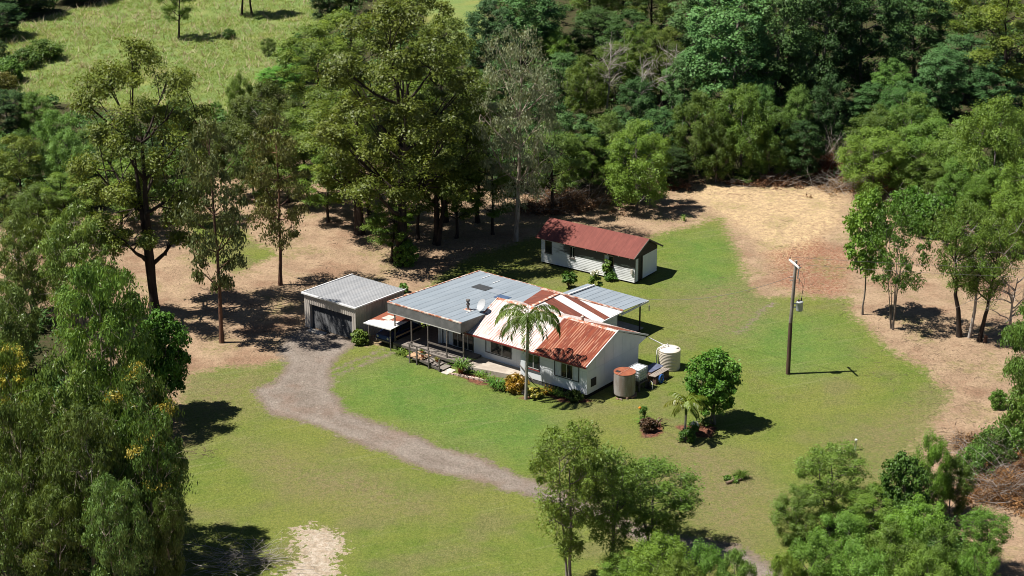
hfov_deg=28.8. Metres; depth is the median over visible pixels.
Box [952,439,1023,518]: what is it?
brush pile
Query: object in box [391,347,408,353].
lily clump
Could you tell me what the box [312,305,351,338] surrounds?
roller door
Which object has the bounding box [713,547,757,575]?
feathery tree
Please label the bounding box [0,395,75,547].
gum tree
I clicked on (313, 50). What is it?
gum tree
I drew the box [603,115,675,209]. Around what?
feathery tree
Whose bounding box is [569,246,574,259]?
window
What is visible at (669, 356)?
water tank
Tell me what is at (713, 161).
feathery tree
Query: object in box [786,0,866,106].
broadleaf tree
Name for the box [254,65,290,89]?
shrub
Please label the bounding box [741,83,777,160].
broadleaf tree
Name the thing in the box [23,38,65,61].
bush
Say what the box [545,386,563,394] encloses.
lily clump
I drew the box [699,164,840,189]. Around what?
brush pile
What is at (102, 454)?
gum tree
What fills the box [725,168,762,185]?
bush
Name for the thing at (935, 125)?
feathery tree
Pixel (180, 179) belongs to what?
gum tree
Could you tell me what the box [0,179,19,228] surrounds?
gum tree
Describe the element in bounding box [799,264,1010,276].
overhead cable
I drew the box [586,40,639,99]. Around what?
feathery tree
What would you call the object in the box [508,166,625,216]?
brush pile
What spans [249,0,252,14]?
gum tree
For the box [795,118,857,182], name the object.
dead tree
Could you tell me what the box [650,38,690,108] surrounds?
dead tree
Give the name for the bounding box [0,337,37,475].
gum tree
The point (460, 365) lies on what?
potted plant
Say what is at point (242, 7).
gum tree
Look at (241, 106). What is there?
feathery tree
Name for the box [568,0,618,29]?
gum tree
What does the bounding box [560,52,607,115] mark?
feathery tree
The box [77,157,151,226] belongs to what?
gum tree
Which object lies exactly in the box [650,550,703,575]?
feathery tree
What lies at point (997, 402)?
bush
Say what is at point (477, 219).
gum tree
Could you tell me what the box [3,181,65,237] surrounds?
feathery tree
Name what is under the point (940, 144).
feathery tree
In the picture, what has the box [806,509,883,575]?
feathery tree
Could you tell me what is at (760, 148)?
feathery tree
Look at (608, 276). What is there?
shrub
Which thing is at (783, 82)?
broadleaf tree
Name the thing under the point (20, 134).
feathery tree
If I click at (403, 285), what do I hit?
shrub
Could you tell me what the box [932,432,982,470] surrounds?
brush pile
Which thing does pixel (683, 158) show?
broadleaf tree
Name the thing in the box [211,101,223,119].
bush
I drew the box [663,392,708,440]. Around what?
palm tree
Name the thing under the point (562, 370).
window
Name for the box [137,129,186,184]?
broadleaf tree
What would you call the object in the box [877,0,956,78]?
broadleaf tree
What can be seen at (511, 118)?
broadleaf tree
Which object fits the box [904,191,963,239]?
bush
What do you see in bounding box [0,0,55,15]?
broadleaf tree
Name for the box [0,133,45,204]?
gum tree
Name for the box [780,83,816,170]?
broadleaf tree
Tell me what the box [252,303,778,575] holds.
driveway
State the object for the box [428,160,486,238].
gum tree
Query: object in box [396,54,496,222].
gum tree
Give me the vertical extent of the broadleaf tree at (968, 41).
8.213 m
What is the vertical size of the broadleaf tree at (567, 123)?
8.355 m
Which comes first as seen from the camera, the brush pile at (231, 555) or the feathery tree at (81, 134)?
the brush pile at (231, 555)
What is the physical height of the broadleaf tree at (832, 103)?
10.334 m
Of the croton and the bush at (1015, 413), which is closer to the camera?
the bush at (1015, 413)
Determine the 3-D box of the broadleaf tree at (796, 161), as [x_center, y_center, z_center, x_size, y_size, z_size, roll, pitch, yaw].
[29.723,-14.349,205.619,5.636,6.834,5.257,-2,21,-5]
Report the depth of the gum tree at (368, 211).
195.75 m
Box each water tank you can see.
[613,367,635,396]
[648,337,680,371]
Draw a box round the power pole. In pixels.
[786,257,804,374]
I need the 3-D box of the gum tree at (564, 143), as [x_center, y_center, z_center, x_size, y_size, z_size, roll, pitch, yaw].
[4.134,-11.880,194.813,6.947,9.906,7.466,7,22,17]
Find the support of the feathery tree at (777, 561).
on the ground at (260, 302)
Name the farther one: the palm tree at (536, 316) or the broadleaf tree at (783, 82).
the broadleaf tree at (783, 82)
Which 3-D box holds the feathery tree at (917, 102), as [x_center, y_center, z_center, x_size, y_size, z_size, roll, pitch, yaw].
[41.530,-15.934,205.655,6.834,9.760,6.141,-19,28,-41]
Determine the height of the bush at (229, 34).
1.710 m
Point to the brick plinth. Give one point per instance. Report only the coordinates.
(633, 396)
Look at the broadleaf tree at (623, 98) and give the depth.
211.13 m
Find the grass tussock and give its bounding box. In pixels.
[733,468,751,478]
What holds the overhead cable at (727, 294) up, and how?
attached to the power pole
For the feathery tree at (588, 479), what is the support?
on the lawn at (321, 501)
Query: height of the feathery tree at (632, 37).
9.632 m
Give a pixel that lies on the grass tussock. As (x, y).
(742, 473)
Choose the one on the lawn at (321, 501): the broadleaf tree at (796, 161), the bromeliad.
the bromeliad
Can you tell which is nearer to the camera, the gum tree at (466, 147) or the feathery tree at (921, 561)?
the feathery tree at (921, 561)
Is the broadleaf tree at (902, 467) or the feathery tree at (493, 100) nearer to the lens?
the broadleaf tree at (902, 467)
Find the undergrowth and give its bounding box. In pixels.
[0,0,1023,575]
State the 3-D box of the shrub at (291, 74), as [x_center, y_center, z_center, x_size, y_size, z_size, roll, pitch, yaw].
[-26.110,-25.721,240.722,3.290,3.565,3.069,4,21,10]
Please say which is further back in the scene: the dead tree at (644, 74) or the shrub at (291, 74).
the shrub at (291, 74)
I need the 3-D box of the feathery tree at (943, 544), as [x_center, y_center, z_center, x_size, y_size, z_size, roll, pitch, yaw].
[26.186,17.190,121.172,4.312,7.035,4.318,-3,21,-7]
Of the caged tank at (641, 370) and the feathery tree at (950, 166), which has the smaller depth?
the caged tank at (641, 370)
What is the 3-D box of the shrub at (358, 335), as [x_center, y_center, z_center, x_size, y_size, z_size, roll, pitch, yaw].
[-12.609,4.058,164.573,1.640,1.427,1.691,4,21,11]
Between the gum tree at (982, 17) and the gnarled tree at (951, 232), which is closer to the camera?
the gnarled tree at (951, 232)
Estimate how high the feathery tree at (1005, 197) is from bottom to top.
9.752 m
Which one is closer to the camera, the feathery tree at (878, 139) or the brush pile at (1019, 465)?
the brush pile at (1019, 465)
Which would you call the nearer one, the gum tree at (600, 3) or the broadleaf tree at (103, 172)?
the broadleaf tree at (103, 172)
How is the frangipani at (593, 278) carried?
on the lawn at (321, 501)
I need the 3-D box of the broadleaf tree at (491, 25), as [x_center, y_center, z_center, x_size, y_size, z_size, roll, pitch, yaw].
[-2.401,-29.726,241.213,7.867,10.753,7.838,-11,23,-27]
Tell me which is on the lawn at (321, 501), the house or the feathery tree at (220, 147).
the house
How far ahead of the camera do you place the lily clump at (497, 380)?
156.04 m
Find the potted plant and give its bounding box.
[446,356,473,369]
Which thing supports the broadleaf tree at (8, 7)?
on the ground at (260, 302)
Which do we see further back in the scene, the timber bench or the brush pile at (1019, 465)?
the timber bench
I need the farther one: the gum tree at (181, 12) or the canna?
the gum tree at (181, 12)
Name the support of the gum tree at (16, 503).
on the ground at (260, 302)
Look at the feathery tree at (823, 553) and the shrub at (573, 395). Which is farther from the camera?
the shrub at (573, 395)
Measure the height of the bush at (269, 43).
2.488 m
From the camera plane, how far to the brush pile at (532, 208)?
196.65 m
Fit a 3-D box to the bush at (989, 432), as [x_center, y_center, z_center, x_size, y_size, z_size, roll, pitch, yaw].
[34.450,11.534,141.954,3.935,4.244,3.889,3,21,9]
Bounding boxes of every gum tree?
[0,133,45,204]
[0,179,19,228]
[0,211,65,308]
[0,276,47,379]
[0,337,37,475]
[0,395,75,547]
[0,466,43,575]
[10,349,111,512]
[13,481,91,575]
[29,401,131,568]
[33,171,97,238]
[33,199,122,328]
[44,256,164,410]
[59,33,219,313]
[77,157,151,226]
[79,471,156,575]
[98,355,184,517]
[98,389,197,572]
[146,487,186,575]
[157,0,195,38]
[160,145,220,205]
[168,114,250,343]
[240,0,243,15]
[241,110,312,285]
[247,135,318,202]
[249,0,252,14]
[265,24,357,105]
[268,106,339,204]
[289,65,421,235]
[295,154,351,222]
[297,6,394,91]
[301,90,376,190]
[308,0,496,263]
[333,0,365,22]
[341,133,389,214]
[356,0,471,131]
[356,199,414,262]
[378,85,493,245]
[379,137,442,240]
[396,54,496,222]
[405,13,479,129]
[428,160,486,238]
[444,106,515,223]
[460,152,521,234]
[521,121,586,214]
[563,134,615,200]
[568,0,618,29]
[609,0,643,29]
[625,0,683,25]
[632,25,684,107]
[778,0,844,79]
[925,0,1020,58]
[957,0,1023,114]
[997,300,1023,402]
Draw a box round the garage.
[301,274,405,338]
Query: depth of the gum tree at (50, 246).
163.82 m
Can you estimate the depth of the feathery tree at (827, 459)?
131.85 m
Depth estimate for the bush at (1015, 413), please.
145.02 m
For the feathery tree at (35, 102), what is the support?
on the ground at (260, 302)
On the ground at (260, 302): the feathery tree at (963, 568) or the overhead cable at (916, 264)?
the feathery tree at (963, 568)
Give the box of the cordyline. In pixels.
[638,416,657,432]
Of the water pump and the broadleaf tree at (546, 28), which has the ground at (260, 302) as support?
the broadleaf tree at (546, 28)
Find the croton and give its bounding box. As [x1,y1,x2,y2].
[504,372,529,394]
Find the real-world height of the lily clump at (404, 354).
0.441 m
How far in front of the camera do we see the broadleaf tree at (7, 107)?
221.51 m
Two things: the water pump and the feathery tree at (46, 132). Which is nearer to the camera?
the water pump
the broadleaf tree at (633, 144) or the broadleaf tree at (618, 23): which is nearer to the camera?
the broadleaf tree at (633, 144)
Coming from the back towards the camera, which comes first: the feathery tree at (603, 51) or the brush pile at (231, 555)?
the feathery tree at (603, 51)
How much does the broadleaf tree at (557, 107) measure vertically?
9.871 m
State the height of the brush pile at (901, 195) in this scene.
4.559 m
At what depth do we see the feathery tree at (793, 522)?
130.34 m
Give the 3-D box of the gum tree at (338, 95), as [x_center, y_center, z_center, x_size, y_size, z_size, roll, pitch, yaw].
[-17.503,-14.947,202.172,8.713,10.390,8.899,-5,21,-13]
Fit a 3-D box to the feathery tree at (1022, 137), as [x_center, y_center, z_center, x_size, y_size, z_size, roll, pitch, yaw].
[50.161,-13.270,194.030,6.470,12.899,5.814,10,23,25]
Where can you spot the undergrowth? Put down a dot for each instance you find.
(220, 118)
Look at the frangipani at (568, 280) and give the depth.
176.48 m
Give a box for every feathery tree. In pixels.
[0,127,48,180]
[0,148,12,198]
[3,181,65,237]
[14,90,54,132]
[31,108,83,167]
[37,125,95,206]
[74,118,133,164]
[106,155,164,222]
[158,100,203,144]
[210,117,251,168]
[220,74,308,168]
[222,70,253,124]
[224,141,281,198]
[470,71,500,124]
[528,416,612,575]
[538,29,577,62]
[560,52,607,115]
[566,437,655,564]
[578,111,625,186]
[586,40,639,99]
[595,544,662,575]
[601,452,709,546]
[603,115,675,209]
[615,19,673,95]
[625,527,691,575]
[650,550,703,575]
[668,89,732,177]
[684,535,728,575]
[694,122,740,181]
[706,81,774,178]
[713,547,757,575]
[741,101,800,175]
[764,551,803,575]
[767,482,828,544]
[787,528,845,575]
[792,439,875,528]
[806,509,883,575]
[822,534,891,575]
[832,125,913,196]
[836,478,903,544]
[842,103,909,170]
[855,517,930,575]
[875,79,931,130]
[877,492,959,574]
[886,88,943,177]
[889,115,965,185]
[890,545,954,575]
[892,155,949,198]
[909,425,953,513]
[911,518,979,575]
[918,116,1001,191]
[929,454,977,517]
[930,152,991,218]
[948,90,1023,203]
[954,503,1014,562]
[955,538,1000,575]
[957,165,1017,229]
[989,158,1023,254]
[997,98,1023,210]
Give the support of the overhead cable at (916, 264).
attached to the power pole
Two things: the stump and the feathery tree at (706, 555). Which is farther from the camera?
the stump
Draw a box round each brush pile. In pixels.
[170,524,314,575]
[498,184,582,215]
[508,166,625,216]
[644,172,705,190]
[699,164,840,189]
[792,167,891,198]
[835,161,909,192]
[884,184,949,203]
[932,423,991,449]
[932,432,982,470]
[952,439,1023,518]
[955,420,1023,482]
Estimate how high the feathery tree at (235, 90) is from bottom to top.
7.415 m
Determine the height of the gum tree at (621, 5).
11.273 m
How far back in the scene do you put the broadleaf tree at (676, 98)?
221.59 m
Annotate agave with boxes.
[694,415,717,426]
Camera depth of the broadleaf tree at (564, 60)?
233.34 m
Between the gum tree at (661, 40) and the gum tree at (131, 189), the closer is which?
the gum tree at (131, 189)
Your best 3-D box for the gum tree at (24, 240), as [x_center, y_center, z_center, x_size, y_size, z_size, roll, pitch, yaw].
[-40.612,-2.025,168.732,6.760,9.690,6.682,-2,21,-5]
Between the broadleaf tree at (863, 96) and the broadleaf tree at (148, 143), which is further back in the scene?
the broadleaf tree at (863, 96)
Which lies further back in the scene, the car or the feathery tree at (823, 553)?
the car
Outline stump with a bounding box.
[983,335,987,342]
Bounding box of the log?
[725,478,742,483]
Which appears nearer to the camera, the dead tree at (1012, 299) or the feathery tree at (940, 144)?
the dead tree at (1012, 299)
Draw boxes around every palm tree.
[494,303,561,399]
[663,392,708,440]
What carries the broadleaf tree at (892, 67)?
on the ground at (260, 302)
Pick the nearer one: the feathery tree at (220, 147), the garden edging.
the garden edging
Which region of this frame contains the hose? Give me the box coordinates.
[659,374,663,382]
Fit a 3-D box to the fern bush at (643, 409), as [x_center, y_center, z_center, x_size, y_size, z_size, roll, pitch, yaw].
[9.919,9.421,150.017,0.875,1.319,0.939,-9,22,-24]
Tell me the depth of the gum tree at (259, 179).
173.88 m
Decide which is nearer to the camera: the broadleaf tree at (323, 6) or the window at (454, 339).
the window at (454, 339)
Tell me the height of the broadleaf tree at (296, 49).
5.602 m
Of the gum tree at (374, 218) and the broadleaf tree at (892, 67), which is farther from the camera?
the broadleaf tree at (892, 67)
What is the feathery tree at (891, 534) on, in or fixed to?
on the ground at (260, 302)
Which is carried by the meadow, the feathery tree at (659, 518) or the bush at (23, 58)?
the bush at (23, 58)
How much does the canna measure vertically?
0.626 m
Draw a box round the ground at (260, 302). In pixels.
[0,0,1023,575]
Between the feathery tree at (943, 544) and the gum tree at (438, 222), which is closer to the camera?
the feathery tree at (943, 544)
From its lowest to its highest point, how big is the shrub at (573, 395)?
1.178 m
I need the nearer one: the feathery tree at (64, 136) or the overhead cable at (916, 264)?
the overhead cable at (916, 264)
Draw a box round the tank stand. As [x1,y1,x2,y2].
[635,378,648,391]
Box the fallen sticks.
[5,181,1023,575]
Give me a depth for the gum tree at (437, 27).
206.27 m
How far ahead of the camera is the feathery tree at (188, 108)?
211.91 m
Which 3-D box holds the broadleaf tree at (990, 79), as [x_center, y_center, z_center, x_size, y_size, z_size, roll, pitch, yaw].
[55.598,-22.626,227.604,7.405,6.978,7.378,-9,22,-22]
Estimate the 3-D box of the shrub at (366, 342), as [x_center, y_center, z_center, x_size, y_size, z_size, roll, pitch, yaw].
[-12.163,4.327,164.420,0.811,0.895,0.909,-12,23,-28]
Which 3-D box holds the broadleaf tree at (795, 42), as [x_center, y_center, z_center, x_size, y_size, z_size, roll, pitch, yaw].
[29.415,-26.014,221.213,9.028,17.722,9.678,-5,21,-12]
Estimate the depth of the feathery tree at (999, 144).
190.38 m
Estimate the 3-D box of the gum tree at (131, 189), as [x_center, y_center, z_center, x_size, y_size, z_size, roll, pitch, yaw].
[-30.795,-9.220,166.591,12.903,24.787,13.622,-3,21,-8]
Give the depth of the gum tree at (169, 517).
123.30 m
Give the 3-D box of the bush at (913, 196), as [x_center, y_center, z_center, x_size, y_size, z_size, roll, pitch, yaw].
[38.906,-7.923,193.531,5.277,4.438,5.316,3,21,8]
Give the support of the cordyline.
on the lawn at (321, 501)
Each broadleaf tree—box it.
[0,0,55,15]
[0,2,24,37]
[0,88,30,132]
[67,149,117,206]
[134,304,192,409]
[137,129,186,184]
[276,36,303,76]
[307,0,341,20]
[462,0,518,75]
[469,24,567,241]
[485,56,527,111]
[489,122,544,184]
[497,0,568,63]
[509,80,567,154]
[539,51,588,102]
[540,110,605,190]
[568,5,619,59]
[598,7,655,73]
[602,138,646,198]
[612,76,664,147]
[637,107,687,168]
[652,145,695,186]
[657,53,711,125]
[663,0,747,79]
[679,0,783,125]
[682,346,742,424]
[737,0,817,130]
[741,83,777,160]
[765,49,820,121]
[776,119,826,179]
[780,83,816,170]
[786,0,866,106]
[808,72,851,159]
[830,0,909,97]
[842,187,896,314]
[846,81,892,127]
[861,197,932,329]
[869,57,911,112]
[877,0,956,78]
[878,447,932,525]
[912,45,969,114]
[931,33,1000,99]
[967,59,1023,118]
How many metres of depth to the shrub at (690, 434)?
146.34 m
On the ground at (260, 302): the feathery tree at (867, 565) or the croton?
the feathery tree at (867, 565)
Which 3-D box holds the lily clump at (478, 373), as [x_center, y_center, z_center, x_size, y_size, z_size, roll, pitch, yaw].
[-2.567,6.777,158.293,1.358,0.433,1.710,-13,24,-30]
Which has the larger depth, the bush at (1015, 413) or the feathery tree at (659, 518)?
the bush at (1015, 413)
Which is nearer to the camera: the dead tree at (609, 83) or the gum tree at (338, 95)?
the gum tree at (338, 95)
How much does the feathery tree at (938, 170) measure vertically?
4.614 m
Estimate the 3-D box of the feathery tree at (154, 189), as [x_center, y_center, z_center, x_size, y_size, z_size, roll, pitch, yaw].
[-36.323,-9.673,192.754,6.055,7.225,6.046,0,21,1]
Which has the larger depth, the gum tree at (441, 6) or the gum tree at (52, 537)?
the gum tree at (441, 6)
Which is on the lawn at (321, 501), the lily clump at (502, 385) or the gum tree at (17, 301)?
the lily clump at (502, 385)
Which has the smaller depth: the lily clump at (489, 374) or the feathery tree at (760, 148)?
the lily clump at (489, 374)
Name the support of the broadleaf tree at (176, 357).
on the ground at (260, 302)
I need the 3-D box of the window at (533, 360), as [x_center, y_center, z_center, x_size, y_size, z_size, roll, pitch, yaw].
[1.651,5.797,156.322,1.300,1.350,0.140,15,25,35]
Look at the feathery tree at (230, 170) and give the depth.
199.29 m
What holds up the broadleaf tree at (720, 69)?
on the ground at (260, 302)
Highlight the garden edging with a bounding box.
[449,372,488,381]
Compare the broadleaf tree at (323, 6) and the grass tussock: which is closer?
the grass tussock
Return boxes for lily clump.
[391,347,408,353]
[399,350,408,356]
[470,370,488,376]
[477,371,495,381]
[481,376,505,388]
[489,382,507,390]
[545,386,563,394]
[553,387,567,397]
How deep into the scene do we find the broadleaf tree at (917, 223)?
164.78 m
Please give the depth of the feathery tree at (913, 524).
123.36 m
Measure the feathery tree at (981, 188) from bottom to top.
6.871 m
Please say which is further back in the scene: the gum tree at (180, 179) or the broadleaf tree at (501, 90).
the broadleaf tree at (501, 90)
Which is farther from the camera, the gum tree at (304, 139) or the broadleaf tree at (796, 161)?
the broadleaf tree at (796, 161)
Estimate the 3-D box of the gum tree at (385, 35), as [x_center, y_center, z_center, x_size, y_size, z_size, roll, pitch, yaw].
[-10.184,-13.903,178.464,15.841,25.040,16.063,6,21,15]
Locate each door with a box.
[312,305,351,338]
[639,257,641,278]
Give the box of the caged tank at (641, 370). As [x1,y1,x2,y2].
[629,363,647,382]
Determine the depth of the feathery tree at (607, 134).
202.32 m
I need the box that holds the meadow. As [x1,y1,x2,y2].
[0,0,487,130]
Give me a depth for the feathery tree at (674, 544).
120.81 m
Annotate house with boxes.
[387,270,648,398]
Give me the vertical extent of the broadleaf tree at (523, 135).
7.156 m
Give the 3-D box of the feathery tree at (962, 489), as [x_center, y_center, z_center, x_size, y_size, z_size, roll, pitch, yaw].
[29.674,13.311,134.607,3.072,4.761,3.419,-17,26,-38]
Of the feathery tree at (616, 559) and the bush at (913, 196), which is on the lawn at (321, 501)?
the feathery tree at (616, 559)
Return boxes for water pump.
[644,381,652,389]
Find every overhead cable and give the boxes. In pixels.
[651,277,788,299]
[796,257,1023,268]
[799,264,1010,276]
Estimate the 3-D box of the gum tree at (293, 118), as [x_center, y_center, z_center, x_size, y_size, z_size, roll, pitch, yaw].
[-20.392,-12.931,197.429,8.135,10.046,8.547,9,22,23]
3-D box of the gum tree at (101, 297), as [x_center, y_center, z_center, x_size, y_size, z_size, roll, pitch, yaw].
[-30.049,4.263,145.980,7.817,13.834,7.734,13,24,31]
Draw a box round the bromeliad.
[540,384,553,394]
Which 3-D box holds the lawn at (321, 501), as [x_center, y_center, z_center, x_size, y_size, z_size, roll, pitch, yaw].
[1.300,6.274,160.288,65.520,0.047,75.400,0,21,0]
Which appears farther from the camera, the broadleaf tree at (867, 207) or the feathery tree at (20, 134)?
the feathery tree at (20, 134)
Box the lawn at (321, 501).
[137,217,951,575]
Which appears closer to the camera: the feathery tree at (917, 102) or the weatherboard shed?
the weatherboard shed
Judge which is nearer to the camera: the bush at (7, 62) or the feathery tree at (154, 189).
the feathery tree at (154, 189)
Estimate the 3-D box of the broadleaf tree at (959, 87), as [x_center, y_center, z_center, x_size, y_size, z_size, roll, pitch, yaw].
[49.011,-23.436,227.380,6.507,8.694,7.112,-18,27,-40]
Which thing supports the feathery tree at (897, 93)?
on the ground at (260, 302)
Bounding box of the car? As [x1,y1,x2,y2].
[375,320,421,342]
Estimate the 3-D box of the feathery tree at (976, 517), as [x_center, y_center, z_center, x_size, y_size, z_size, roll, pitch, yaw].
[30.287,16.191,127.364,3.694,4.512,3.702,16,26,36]
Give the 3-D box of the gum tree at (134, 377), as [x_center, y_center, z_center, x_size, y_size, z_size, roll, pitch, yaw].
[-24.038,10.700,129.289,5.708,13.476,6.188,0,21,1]
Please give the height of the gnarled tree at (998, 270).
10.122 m
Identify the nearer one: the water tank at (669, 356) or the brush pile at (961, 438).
the brush pile at (961, 438)
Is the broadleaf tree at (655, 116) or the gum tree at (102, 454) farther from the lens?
the broadleaf tree at (655, 116)
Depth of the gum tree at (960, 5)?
250.68 m
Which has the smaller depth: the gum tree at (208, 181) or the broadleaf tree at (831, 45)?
the gum tree at (208, 181)
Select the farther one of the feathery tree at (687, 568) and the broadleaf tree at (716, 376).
the broadleaf tree at (716, 376)
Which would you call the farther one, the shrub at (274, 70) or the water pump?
the shrub at (274, 70)
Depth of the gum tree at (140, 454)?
124.52 m
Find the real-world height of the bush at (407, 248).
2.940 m
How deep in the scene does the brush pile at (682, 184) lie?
203.90 m
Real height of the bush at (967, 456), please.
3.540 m
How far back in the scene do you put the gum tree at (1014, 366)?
146.59 m
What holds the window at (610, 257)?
in the weatherboard shed
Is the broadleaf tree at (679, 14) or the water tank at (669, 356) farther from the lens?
the broadleaf tree at (679, 14)
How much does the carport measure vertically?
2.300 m
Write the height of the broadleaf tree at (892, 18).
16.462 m
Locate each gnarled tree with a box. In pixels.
[921,197,1019,337]
[950,225,1023,341]
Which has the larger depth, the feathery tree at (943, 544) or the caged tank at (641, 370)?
the caged tank at (641, 370)
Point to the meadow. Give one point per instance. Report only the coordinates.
(462, 7)
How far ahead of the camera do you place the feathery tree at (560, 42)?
249.65 m
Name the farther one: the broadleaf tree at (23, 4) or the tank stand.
the broadleaf tree at (23, 4)
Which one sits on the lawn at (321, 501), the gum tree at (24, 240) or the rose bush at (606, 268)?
the rose bush at (606, 268)
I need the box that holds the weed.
[723,474,739,482]
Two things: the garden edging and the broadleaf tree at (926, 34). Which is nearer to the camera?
the garden edging
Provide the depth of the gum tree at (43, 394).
129.29 m
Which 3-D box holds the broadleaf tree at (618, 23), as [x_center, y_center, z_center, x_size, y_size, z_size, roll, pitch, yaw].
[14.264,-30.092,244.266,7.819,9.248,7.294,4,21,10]
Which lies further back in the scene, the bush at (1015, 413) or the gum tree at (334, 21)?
the gum tree at (334, 21)
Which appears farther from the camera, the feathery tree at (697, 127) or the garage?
the feathery tree at (697, 127)
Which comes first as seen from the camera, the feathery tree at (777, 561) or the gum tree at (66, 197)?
the feathery tree at (777, 561)
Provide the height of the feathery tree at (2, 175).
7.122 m
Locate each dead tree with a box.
[589,33,632,113]
[629,50,673,119]
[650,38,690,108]
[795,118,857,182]
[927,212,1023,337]
[982,263,1023,345]
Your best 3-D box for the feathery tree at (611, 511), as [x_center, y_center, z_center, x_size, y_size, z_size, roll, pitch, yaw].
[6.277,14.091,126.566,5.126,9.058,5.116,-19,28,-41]
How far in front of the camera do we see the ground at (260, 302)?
182.32 m
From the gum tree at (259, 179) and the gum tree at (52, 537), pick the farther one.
the gum tree at (259, 179)
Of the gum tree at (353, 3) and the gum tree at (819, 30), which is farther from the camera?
the gum tree at (353, 3)
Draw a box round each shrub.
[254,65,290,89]
[283,63,304,87]
[350,328,367,345]
[361,336,369,344]
[398,282,408,292]
[528,386,542,397]
[565,389,583,402]
[603,270,617,280]
[676,428,695,442]
[686,420,700,431]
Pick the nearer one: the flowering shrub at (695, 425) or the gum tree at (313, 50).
the flowering shrub at (695, 425)
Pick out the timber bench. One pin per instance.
(654, 375)
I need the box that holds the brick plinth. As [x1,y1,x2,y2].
[615,392,636,400]
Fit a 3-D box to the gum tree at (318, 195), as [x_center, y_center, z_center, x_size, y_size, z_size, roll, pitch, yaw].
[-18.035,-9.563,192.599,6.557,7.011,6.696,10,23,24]
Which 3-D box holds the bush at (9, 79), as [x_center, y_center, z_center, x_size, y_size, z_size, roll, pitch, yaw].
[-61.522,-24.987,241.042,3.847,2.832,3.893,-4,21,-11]
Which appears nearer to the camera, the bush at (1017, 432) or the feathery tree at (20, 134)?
the bush at (1017, 432)
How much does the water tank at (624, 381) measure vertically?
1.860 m
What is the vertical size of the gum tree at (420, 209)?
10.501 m
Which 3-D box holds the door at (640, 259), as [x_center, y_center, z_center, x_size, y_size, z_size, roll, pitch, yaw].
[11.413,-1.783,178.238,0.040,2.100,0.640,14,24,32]
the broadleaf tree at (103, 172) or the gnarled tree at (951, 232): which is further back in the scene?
the broadleaf tree at (103, 172)
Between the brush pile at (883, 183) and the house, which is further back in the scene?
the brush pile at (883, 183)
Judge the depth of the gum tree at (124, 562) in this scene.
120.58 m
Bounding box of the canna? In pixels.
[652,417,667,426]
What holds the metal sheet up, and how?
on the timber bench
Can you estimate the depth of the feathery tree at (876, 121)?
206.33 m
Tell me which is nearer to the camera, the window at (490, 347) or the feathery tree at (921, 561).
the feathery tree at (921, 561)
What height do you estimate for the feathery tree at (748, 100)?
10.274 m
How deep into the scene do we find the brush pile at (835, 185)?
203.45 m
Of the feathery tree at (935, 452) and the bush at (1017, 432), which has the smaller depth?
the feathery tree at (935, 452)
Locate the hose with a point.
(662, 380)
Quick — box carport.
[363,311,425,350]
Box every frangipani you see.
[561,271,577,287]
[588,270,603,286]
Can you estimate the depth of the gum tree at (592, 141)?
198.44 m
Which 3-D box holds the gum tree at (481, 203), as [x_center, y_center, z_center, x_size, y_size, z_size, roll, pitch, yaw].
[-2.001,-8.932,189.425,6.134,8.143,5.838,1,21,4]
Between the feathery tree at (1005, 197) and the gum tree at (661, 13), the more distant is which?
the gum tree at (661, 13)
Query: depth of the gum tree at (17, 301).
154.24 m
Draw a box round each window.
[442,329,473,351]
[485,340,511,358]
[528,353,539,371]
[544,240,551,254]
[554,360,578,382]
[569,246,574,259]
[603,254,613,268]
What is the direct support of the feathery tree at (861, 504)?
on the ground at (260, 302)
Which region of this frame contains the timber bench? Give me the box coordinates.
[646,367,668,384]
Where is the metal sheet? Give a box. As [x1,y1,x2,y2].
[647,362,662,371]
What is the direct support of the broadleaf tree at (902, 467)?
on the ground at (260, 302)
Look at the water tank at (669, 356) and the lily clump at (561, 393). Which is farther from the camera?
the water tank at (669, 356)
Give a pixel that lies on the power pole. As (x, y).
(799, 305)
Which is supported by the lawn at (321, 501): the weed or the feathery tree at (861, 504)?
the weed
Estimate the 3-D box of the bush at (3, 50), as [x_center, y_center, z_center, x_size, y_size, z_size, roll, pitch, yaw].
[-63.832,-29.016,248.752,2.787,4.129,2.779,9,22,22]
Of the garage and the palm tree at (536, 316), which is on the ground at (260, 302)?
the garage
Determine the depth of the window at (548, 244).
182.21 m
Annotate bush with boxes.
[0,40,10,57]
[0,55,25,83]
[0,70,19,90]
[10,47,42,67]
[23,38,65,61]
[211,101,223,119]
[222,28,236,39]
[260,37,276,55]
[392,241,419,267]
[602,258,612,272]
[639,406,647,418]
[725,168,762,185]
[887,182,928,225]
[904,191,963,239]
[955,440,998,483]
[967,421,1021,470]
[988,388,1006,410]
[992,427,1023,462]
[995,394,1023,439]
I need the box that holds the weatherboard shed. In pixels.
[535,217,663,283]

